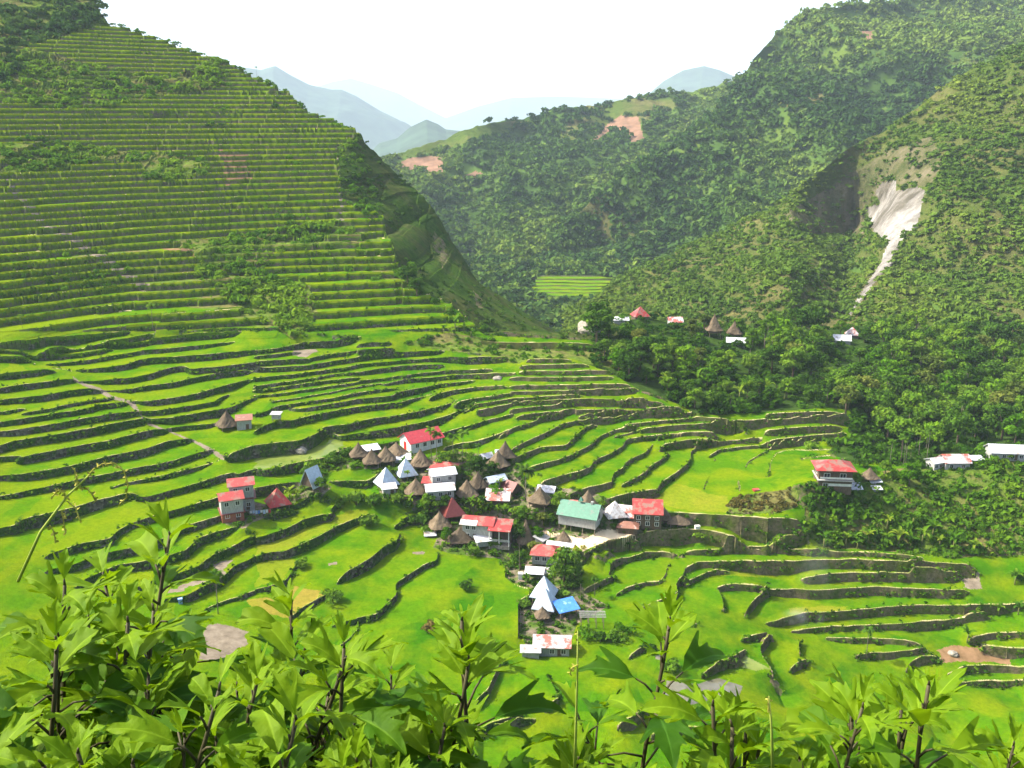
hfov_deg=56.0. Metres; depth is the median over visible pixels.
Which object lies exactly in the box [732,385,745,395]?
banana plant
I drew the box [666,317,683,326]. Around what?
house
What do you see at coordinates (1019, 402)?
leafy tree
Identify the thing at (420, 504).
lime shrub
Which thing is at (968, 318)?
broad tree
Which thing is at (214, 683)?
wild sunflower
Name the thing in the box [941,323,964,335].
dark tree
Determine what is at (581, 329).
boulder
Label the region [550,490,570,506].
leafy tree
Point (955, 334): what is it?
leafy tree
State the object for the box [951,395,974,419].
tall tree
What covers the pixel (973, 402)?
leafy tree
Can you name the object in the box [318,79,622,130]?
mountain
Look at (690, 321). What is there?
olive tree
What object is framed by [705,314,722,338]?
thatched hut
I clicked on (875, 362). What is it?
areca palm
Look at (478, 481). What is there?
thatched hut
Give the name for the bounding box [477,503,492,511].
green shrub
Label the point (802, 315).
dark tree
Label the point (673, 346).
dark tree
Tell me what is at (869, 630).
areca palm
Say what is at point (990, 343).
olive tree
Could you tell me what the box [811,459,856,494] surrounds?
house
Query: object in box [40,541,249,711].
wild sunflower
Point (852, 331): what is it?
house
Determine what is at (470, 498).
banana plant
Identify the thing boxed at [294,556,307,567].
dark shrub
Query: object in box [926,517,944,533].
banana plant
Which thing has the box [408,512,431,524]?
dark shrub
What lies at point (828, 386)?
tall tree
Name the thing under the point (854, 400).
bright tree
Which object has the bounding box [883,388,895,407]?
leafy tree
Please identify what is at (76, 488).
grass stalk
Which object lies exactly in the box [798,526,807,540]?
banana plant
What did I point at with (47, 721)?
wild sunflower
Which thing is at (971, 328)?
leafy tree
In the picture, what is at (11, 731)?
wild sunflower
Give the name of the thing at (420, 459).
thatched hut
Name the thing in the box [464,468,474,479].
banana plant
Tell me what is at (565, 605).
shed
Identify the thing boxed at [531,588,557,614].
metal roofed hut
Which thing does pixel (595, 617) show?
pergola
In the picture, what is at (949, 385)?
bright tree
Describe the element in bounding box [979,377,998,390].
leafy tree
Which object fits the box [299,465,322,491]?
metal roofed hut
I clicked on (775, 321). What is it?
leafy tree
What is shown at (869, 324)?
dark tree
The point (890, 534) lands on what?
banana plant
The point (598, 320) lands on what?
dark tree
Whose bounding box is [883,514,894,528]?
banana plant
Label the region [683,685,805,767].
wild sunflower
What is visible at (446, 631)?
wild sunflower
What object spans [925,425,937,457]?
areca palm
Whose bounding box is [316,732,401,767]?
wild sunflower
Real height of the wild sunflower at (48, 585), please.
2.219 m
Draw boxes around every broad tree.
[545,546,582,583]
[610,338,626,349]
[740,352,761,373]
[746,392,761,402]
[795,373,815,384]
[802,334,827,350]
[803,383,823,398]
[812,371,829,383]
[820,341,837,355]
[824,332,835,341]
[833,374,861,396]
[879,381,903,398]
[889,336,918,366]
[889,398,903,415]
[909,381,938,402]
[927,399,960,427]
[952,368,974,384]
[955,348,982,367]
[959,336,978,348]
[960,314,981,328]
[978,319,991,326]
[980,401,1010,431]
[998,321,1023,339]
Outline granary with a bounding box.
[269,411,282,421]
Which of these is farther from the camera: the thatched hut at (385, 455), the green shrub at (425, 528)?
the thatched hut at (385, 455)
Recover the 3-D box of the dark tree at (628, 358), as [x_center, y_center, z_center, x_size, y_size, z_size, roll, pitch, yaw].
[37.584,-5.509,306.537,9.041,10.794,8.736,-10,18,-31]
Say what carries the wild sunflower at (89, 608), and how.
on the hillside
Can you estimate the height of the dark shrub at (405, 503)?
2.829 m
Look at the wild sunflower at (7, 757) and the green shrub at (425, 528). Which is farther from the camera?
the green shrub at (425, 528)
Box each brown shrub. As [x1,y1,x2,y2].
[421,619,434,632]
[729,496,746,505]
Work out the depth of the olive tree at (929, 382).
330.86 m
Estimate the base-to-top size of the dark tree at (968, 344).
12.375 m
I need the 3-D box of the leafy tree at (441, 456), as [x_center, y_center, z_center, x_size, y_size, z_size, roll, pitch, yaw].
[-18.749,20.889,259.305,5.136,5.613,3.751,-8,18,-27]
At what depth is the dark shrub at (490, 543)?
234.68 m
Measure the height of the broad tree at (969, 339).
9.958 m
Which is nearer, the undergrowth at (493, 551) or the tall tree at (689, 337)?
the undergrowth at (493, 551)
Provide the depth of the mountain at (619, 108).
1227.14 m
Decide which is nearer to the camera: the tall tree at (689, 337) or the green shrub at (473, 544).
the green shrub at (473, 544)
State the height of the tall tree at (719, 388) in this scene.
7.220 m
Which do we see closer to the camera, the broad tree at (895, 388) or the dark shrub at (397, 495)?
the dark shrub at (397, 495)
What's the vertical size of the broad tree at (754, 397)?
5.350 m
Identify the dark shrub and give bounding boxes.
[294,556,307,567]
[299,466,308,474]
[326,450,341,463]
[340,446,351,457]
[340,490,365,504]
[358,513,379,525]
[365,492,389,505]
[390,490,404,502]
[401,497,412,507]
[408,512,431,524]
[458,504,470,513]
[459,578,472,589]
[465,546,480,555]
[488,537,503,546]
[516,599,531,608]
[541,514,556,524]
[564,578,579,588]
[590,630,606,640]
[642,642,656,650]
[852,457,871,467]
[898,574,906,579]
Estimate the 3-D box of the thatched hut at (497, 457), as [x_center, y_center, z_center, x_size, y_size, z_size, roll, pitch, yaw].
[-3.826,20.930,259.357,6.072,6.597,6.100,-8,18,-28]
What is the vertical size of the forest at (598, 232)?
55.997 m
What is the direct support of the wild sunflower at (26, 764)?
on the hillside
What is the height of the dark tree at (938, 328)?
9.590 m
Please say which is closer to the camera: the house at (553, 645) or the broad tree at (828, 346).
the house at (553, 645)
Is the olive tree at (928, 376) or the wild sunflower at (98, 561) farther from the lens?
the olive tree at (928, 376)
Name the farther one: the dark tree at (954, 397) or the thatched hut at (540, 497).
the dark tree at (954, 397)
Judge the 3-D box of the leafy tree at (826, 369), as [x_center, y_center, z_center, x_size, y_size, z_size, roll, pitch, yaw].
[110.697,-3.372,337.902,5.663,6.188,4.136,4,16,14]
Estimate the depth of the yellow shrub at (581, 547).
230.12 m
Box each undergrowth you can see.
[0,0,108,83]
[0,47,371,336]
[14,103,384,291]
[108,23,361,136]
[232,443,689,644]
[267,333,617,473]
[334,138,488,329]
[588,312,1023,465]
[726,486,798,514]
[801,451,1023,557]
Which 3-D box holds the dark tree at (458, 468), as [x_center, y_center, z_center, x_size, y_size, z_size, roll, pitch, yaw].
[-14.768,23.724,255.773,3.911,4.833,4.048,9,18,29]
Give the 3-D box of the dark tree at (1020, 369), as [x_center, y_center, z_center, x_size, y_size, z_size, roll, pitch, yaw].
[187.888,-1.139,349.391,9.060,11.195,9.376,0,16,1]
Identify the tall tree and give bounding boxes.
[683,333,692,342]
[712,382,722,391]
[726,391,735,404]
[744,334,759,351]
[756,314,779,347]
[765,334,780,362]
[820,377,836,402]
[865,365,879,375]
[869,360,879,369]
[882,345,905,367]
[899,407,918,421]
[907,308,927,328]
[913,331,934,365]
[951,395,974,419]
[956,364,979,385]
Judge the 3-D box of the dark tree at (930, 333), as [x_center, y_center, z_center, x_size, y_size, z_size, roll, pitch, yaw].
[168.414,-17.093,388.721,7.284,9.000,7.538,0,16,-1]
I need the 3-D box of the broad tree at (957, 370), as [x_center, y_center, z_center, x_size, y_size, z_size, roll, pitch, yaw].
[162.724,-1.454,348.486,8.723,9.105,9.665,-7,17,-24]
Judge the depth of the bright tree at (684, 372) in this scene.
310.09 m
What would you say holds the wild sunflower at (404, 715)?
on the hillside
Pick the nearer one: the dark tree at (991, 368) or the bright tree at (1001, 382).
the bright tree at (1001, 382)
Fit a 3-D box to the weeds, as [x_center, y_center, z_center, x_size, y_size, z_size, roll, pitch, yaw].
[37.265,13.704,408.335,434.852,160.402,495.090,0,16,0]
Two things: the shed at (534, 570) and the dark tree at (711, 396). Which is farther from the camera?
the dark tree at (711, 396)
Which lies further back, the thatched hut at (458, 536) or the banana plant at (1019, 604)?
the thatched hut at (458, 536)
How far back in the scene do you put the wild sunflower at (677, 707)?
3.01 m
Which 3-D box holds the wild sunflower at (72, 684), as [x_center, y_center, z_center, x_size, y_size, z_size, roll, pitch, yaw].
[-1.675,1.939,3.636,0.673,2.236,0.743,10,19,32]
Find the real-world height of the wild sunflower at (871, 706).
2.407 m
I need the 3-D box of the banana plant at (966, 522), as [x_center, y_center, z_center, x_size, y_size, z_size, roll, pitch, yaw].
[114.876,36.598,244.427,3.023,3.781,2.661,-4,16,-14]
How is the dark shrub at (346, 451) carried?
on the terraced hillside at (120, 210)
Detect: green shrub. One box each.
[303,459,326,467]
[318,587,343,604]
[332,500,343,507]
[420,524,433,531]
[462,540,476,549]
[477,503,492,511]
[479,470,494,476]
[494,502,510,510]
[505,553,517,564]
[508,506,526,514]
[556,586,566,597]
[605,628,628,641]
[658,657,680,673]
[692,532,706,537]
[804,441,819,448]
[821,436,839,446]
[1011,570,1023,580]
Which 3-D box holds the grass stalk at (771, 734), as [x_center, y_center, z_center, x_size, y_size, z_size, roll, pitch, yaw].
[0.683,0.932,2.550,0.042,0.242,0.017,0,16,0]
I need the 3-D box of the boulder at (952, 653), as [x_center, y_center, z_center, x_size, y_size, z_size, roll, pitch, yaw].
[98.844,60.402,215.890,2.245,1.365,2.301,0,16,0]
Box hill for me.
[373,120,458,156]
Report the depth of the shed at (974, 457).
266.42 m
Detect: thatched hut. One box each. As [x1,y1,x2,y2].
[215,410,236,431]
[349,442,367,458]
[362,449,380,467]
[378,446,396,466]
[388,442,407,455]
[404,478,425,495]
[410,449,430,468]
[427,511,451,536]
[447,526,474,545]
[455,479,478,499]
[469,471,488,489]
[486,450,510,468]
[494,441,515,459]
[516,520,534,545]
[526,486,551,511]
[534,606,549,622]
[556,530,570,541]
[579,489,598,504]
[661,507,671,523]
[666,515,689,527]
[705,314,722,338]
[726,321,742,336]
[861,467,880,481]
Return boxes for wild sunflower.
[0,547,187,746]
[0,597,177,767]
[0,613,110,724]
[0,685,77,748]
[0,702,63,767]
[0,726,202,767]
[0,750,36,767]
[1,603,146,760]
[8,738,101,767]
[25,679,81,732]
[28,594,166,738]
[34,719,130,767]
[39,653,170,748]
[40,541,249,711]
[44,574,221,751]
[44,622,199,747]
[45,578,222,767]
[55,635,173,718]
[63,709,111,744]
[84,711,111,759]
[85,497,224,683]
[89,658,229,766]
[89,710,203,752]
[93,730,174,767]
[102,650,189,748]
[103,647,263,767]
[109,710,182,767]
[170,638,321,767]
[178,717,308,767]
[180,753,198,767]
[188,733,221,742]
[190,742,267,767]
[193,570,367,760]
[209,661,271,725]
[214,614,364,760]
[241,668,339,767]
[242,733,315,767]
[260,630,384,767]
[265,609,477,767]
[299,700,355,760]
[313,733,396,767]
[314,722,407,767]
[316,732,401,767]
[361,643,430,732]
[370,749,417,767]
[389,592,538,767]
[389,622,565,767]
[398,712,459,766]
[400,687,488,767]
[402,698,494,767]
[496,753,621,767]
[521,585,739,767]
[529,762,551,767]
[531,730,625,767]
[548,717,613,767]
[584,679,796,767]
[664,686,797,767]
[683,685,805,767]
[696,711,789,767]
[769,757,814,767]
[779,740,844,767]
[780,663,919,763]
[793,672,922,767]
[794,715,906,767]
[823,672,980,767]
[831,665,973,767]
[840,666,1011,767]
[852,752,884,767]
[935,712,1023,767]
[977,747,1023,767]
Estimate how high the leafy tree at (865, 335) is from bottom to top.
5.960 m
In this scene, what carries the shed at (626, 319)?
on the terraced hillside at (120, 210)
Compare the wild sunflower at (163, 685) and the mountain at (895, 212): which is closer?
the wild sunflower at (163, 685)
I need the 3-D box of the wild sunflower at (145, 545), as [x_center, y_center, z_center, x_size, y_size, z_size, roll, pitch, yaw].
[-1.424,1.673,3.864,0.661,2.468,0.734,-2,16,-6]
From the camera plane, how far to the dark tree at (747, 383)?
306.10 m
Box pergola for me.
[579,611,605,628]
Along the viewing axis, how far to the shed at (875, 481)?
253.81 m
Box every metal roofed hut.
[264,488,291,508]
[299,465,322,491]
[373,467,399,487]
[396,458,417,479]
[440,497,465,518]
[529,576,557,602]
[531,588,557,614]
[603,501,627,520]
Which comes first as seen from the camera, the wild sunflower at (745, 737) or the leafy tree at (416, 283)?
the wild sunflower at (745, 737)
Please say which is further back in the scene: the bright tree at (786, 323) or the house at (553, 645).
the bright tree at (786, 323)
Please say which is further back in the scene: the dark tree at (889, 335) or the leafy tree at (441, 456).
the dark tree at (889, 335)
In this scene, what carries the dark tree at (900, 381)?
on the terraced hillside at (120, 210)
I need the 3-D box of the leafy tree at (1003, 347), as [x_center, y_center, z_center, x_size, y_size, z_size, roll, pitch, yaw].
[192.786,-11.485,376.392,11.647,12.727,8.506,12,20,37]
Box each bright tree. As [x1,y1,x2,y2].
[441,527,451,540]
[531,526,544,535]
[608,347,624,370]
[672,344,696,365]
[673,365,689,379]
[698,367,717,388]
[771,318,795,334]
[839,393,856,409]
[864,347,884,362]
[877,358,901,381]
[894,351,912,372]
[898,462,921,486]
[919,421,946,442]
[937,374,960,396]
[981,382,1002,412]
[989,378,1007,390]
[1003,413,1023,442]
[1015,344,1023,357]
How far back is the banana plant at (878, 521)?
244.15 m
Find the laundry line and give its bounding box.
[249,509,270,513]
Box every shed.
[235,413,252,430]
[361,443,380,453]
[380,482,397,497]
[395,453,411,462]
[421,476,441,485]
[424,531,436,537]
[473,535,491,546]
[479,452,492,458]
[483,473,507,486]
[485,488,510,505]
[520,644,540,658]
[524,566,544,578]
[532,533,549,543]
[536,484,556,497]
[543,567,551,578]
[552,596,579,618]
[614,317,629,324]
[616,521,638,539]
[618,504,631,514]
[627,512,642,521]
[726,337,745,347]
[851,482,863,490]
[869,479,882,484]
[870,485,882,492]
[970,455,985,461]
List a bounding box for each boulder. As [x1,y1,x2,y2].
[296,446,306,453]
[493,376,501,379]
[578,321,603,334]
[947,650,958,656]
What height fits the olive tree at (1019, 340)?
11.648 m
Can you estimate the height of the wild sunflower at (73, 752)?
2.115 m
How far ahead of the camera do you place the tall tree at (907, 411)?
302.16 m
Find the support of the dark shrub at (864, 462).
on the terraced hillside at (120, 210)
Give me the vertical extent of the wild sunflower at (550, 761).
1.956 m
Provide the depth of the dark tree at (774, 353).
333.25 m
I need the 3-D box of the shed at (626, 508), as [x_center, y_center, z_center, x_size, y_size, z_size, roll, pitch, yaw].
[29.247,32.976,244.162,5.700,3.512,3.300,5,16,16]
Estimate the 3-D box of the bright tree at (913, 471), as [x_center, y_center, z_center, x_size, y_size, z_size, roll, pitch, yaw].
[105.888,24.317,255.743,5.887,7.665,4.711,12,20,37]
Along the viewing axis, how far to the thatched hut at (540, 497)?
243.52 m
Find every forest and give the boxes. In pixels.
[381,75,735,275]
[462,247,649,331]
[541,0,1023,253]
[545,222,648,252]
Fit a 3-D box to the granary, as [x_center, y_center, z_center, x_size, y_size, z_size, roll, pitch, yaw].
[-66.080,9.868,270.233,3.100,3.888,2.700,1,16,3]
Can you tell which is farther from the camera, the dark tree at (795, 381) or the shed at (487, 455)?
the dark tree at (795, 381)
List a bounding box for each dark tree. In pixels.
[396,265,418,282]
[451,465,462,480]
[465,455,486,472]
[484,460,499,475]
[511,523,525,537]
[579,309,614,341]
[584,300,612,318]
[596,338,612,356]
[601,324,615,337]
[609,342,628,353]
[616,349,642,380]
[645,335,667,367]
[660,371,674,376]
[664,337,677,345]
[669,342,680,352]
[700,390,720,403]
[720,379,735,390]
[738,377,757,398]
[743,327,761,342]
[759,343,784,373]
[769,373,785,387]
[785,307,811,326]
[789,376,798,385]
[790,325,805,338]
[798,350,828,374]
[808,305,830,324]
[837,361,871,382]
[851,347,867,361]
[862,387,894,408]
[864,322,873,328]
[864,344,875,352]
[874,343,895,357]
[882,329,912,345]
[887,314,904,327]
[888,374,909,391]
[897,324,912,334]
[899,311,917,326]
[911,403,947,430]
[922,345,950,373]
[924,330,939,344]
[930,321,946,334]
[936,368,963,396]
[940,317,959,325]
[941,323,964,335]
[941,408,977,442]
[945,394,967,405]
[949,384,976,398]
[954,337,983,351]
[966,384,988,403]
[966,417,988,436]
[977,360,1009,377]
[982,321,1008,340]
[984,359,1002,368]
[987,405,1020,439]
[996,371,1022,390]
[1000,360,1022,376]
[1008,357,1023,368]
[1016,367,1023,377]
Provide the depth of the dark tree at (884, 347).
360.90 m
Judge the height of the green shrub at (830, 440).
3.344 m
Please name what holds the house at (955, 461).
on the terraced hillside at (120, 210)
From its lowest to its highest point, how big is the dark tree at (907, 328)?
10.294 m
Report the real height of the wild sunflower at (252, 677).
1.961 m
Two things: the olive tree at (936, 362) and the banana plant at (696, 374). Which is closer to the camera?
the banana plant at (696, 374)
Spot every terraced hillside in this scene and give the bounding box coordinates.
[0,0,1023,767]
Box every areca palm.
[146,302,154,330]
[209,568,224,613]
[425,426,436,458]
[432,431,441,457]
[446,433,459,462]
[457,429,469,462]
[562,590,570,596]
[591,577,597,595]
[863,625,874,658]
[872,360,880,364]
[882,370,895,383]
[883,375,896,383]
[888,439,897,458]
[900,434,910,463]
[902,431,914,462]
[915,428,926,454]
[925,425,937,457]
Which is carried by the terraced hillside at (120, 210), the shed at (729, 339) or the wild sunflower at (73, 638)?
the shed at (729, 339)
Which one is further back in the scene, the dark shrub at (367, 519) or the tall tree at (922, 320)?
the tall tree at (922, 320)
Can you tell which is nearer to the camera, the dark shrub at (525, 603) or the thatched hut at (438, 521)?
the dark shrub at (525, 603)
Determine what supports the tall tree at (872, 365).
on the terraced hillside at (120, 210)
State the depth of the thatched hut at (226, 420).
264.35 m
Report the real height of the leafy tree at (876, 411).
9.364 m
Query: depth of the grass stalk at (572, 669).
2.63 m
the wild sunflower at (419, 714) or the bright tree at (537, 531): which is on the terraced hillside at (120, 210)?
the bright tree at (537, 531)
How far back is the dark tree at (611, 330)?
335.39 m
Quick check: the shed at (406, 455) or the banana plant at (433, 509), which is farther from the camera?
the shed at (406, 455)
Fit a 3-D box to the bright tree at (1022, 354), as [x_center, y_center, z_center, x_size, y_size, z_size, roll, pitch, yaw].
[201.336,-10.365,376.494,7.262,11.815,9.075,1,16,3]
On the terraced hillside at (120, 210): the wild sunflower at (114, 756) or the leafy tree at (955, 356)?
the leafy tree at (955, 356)
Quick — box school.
[556,497,604,535]
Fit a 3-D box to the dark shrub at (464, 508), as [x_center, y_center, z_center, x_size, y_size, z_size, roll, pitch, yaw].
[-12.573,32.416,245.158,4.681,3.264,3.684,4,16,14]
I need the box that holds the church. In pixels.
[397,426,444,452]
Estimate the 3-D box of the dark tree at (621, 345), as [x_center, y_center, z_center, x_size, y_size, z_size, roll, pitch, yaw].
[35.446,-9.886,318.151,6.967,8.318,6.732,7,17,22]
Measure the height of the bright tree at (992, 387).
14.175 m
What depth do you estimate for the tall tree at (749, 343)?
344.68 m
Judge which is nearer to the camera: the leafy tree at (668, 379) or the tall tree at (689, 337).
the leafy tree at (668, 379)
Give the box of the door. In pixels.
[557,650,561,655]
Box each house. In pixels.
[217,490,245,522]
[226,476,255,510]
[424,482,455,509]
[426,466,457,483]
[429,461,459,468]
[459,515,513,549]
[499,479,522,497]
[529,544,561,565]
[532,634,571,655]
[546,540,576,556]
[630,306,650,319]
[632,498,663,529]
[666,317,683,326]
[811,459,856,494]
[831,334,851,344]
[845,327,858,338]
[926,456,944,469]
[937,454,972,469]
[984,443,1023,461]
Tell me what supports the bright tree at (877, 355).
on the terraced hillside at (120, 210)
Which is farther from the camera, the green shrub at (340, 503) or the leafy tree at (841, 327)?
the leafy tree at (841, 327)
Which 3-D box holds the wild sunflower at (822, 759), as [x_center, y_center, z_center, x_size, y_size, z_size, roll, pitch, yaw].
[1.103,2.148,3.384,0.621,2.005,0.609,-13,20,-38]
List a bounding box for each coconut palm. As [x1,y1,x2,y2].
[478,496,487,512]
[515,463,535,499]
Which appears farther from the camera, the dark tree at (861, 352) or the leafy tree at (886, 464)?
the dark tree at (861, 352)
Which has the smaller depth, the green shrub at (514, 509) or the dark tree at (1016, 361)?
the green shrub at (514, 509)
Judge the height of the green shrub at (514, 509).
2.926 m
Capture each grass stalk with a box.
[16,460,130,581]
[567,631,581,767]
[766,696,773,767]
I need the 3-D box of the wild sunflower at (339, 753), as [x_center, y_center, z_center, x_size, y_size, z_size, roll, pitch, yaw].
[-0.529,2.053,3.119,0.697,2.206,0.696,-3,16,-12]
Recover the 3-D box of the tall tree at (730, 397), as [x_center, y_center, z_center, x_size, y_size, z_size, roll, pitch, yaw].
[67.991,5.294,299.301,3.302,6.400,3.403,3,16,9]
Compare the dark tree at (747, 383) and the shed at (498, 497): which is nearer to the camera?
the shed at (498, 497)
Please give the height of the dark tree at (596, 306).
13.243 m
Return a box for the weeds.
[0,242,1023,756]
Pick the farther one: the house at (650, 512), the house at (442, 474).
the house at (442, 474)
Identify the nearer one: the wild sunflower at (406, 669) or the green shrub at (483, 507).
the wild sunflower at (406, 669)
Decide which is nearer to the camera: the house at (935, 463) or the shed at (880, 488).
the shed at (880, 488)
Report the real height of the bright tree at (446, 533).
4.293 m
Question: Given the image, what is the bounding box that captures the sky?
[99,0,888,117]
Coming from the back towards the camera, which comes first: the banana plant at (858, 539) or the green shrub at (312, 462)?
the green shrub at (312, 462)
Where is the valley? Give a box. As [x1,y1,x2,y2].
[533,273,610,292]
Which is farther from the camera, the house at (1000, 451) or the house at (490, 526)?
the house at (1000, 451)
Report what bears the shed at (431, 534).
on the terraced hillside at (120, 210)
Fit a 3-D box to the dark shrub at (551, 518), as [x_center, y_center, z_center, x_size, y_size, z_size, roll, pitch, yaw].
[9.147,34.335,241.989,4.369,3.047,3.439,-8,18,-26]
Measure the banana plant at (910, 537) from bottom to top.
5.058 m
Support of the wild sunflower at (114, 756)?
on the hillside
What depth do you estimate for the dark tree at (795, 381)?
317.82 m
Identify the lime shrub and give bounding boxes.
[416,500,424,507]
[488,482,503,493]
[577,623,594,639]
[614,621,636,633]
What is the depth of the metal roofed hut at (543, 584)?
213.66 m
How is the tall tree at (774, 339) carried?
on the terraced hillside at (120, 210)
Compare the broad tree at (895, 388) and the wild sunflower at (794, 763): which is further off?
the broad tree at (895, 388)
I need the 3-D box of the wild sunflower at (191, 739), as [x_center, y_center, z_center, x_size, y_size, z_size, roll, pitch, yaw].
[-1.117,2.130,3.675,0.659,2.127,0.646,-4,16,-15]
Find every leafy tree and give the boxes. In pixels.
[314,476,324,491]
[408,277,425,296]
[419,493,438,512]
[434,452,451,462]
[439,495,453,505]
[442,448,462,462]
[510,550,529,569]
[515,505,535,522]
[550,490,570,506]
[626,336,651,370]
[645,343,672,376]
[659,376,676,389]
[676,379,690,392]
[686,379,706,390]
[686,387,704,407]
[706,357,727,372]
[708,349,726,360]
[715,375,728,386]
[722,349,738,371]
[729,318,745,336]
[753,378,764,393]
[762,386,780,404]
[765,313,784,335]
[777,377,794,397]
[778,328,804,346]
[778,345,811,376]
[805,344,821,354]
[807,324,827,336]
[820,366,832,372]
[822,361,830,367]
[824,369,849,386]
[834,321,847,333]
[853,384,874,407]
[858,331,870,341]
[868,374,884,388]
[870,404,888,427]
[871,320,900,341]
[874,317,896,329]
[875,407,897,437]
[879,460,893,473]
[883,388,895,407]
[885,416,922,448]
[893,375,924,394]
[893,391,929,416]
[896,365,918,376]
[903,421,926,439]
[905,329,927,360]
[911,363,924,369]
[931,390,948,400]
[932,335,953,350]
[941,328,967,350]
[942,349,970,371]
[961,321,979,336]
[963,389,991,416]
[967,344,988,361]
[972,367,987,385]
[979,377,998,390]
[990,338,1021,361]
[1008,395,1023,414]
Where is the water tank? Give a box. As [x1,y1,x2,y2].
[518,572,522,579]
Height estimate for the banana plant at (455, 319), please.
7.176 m
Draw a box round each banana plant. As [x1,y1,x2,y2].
[282,485,294,498]
[290,488,299,501]
[404,492,415,507]
[422,505,433,521]
[427,505,438,514]
[448,313,461,331]
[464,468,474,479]
[465,495,475,509]
[470,499,480,511]
[690,368,705,378]
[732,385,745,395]
[757,378,774,390]
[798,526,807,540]
[817,528,832,547]
[841,531,856,547]
[848,530,862,547]
[852,537,862,548]
[860,526,875,542]
[872,517,882,528]
[880,532,895,549]
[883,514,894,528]
[889,526,908,548]
[905,531,919,550]
[907,511,920,521]
[916,525,932,544]
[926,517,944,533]
[932,534,945,544]
[948,532,964,548]
[958,519,970,528]
[961,624,976,642]
[966,537,982,548]
[983,541,994,551]
[993,601,1005,615]
[1007,568,1023,584]
[1013,600,1023,614]
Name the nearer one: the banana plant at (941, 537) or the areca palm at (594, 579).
the areca palm at (594, 579)
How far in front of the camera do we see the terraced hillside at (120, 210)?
266.12 m
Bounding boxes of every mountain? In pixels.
[238,66,410,149]
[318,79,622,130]
[387,80,736,258]
[545,0,1023,259]
[566,40,1023,346]
[649,66,733,93]
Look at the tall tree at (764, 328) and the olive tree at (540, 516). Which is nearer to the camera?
the olive tree at (540, 516)
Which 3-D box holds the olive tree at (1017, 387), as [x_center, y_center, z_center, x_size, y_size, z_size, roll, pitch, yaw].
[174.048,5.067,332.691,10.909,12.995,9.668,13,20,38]
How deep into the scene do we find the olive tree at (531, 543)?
231.57 m
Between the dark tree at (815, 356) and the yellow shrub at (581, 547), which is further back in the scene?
the dark tree at (815, 356)
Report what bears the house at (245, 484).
on the terraced hillside at (120, 210)
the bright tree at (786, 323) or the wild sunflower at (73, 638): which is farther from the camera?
the bright tree at (786, 323)
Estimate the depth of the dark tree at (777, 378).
316.32 m
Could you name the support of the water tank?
on the terraced hillside at (120, 210)
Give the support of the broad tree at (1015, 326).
on the mountain at (895, 212)
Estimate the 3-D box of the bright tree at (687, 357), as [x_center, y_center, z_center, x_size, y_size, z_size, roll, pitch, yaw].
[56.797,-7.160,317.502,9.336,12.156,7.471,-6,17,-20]
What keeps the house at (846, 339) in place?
on the terraced hillside at (120, 210)
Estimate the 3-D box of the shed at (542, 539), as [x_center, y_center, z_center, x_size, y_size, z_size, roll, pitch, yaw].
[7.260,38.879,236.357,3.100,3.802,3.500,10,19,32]
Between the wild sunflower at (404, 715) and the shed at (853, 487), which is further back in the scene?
the shed at (853, 487)
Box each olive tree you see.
[526,541,540,547]
[534,512,549,527]
[631,328,646,336]
[663,352,680,371]
[683,324,700,338]
[686,318,696,325]
[692,354,705,366]
[694,347,706,354]
[697,315,711,332]
[784,341,807,367]
[833,383,861,413]
[855,374,880,394]
[912,369,937,383]
[919,354,949,373]
[921,380,939,394]
[922,337,935,347]
[973,334,991,345]
[985,389,1018,406]
[986,341,997,356]
[1002,381,1023,412]
[1009,334,1023,349]
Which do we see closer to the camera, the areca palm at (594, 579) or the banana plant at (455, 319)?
the areca palm at (594, 579)
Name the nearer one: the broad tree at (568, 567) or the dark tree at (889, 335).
the broad tree at (568, 567)
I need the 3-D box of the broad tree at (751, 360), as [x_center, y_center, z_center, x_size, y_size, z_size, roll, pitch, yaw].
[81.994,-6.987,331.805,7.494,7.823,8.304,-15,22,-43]
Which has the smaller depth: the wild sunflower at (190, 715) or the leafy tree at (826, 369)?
the wild sunflower at (190, 715)
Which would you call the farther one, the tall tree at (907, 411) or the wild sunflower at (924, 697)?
the tall tree at (907, 411)
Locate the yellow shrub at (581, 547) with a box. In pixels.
[570,545,586,553]
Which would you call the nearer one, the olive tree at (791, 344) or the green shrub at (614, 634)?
the green shrub at (614, 634)
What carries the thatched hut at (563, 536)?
on the terraced hillside at (120, 210)
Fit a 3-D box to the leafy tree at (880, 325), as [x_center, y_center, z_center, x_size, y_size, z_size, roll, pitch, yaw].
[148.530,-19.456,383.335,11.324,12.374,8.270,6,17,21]
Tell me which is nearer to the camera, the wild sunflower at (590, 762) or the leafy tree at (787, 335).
the wild sunflower at (590, 762)
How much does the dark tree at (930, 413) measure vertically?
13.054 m
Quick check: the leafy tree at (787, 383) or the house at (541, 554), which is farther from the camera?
the leafy tree at (787, 383)
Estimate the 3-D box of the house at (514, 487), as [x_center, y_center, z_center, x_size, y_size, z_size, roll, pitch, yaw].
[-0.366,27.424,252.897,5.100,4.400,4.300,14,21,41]
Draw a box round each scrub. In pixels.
[340,137,632,338]
[560,39,1023,348]
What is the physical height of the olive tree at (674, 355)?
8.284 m

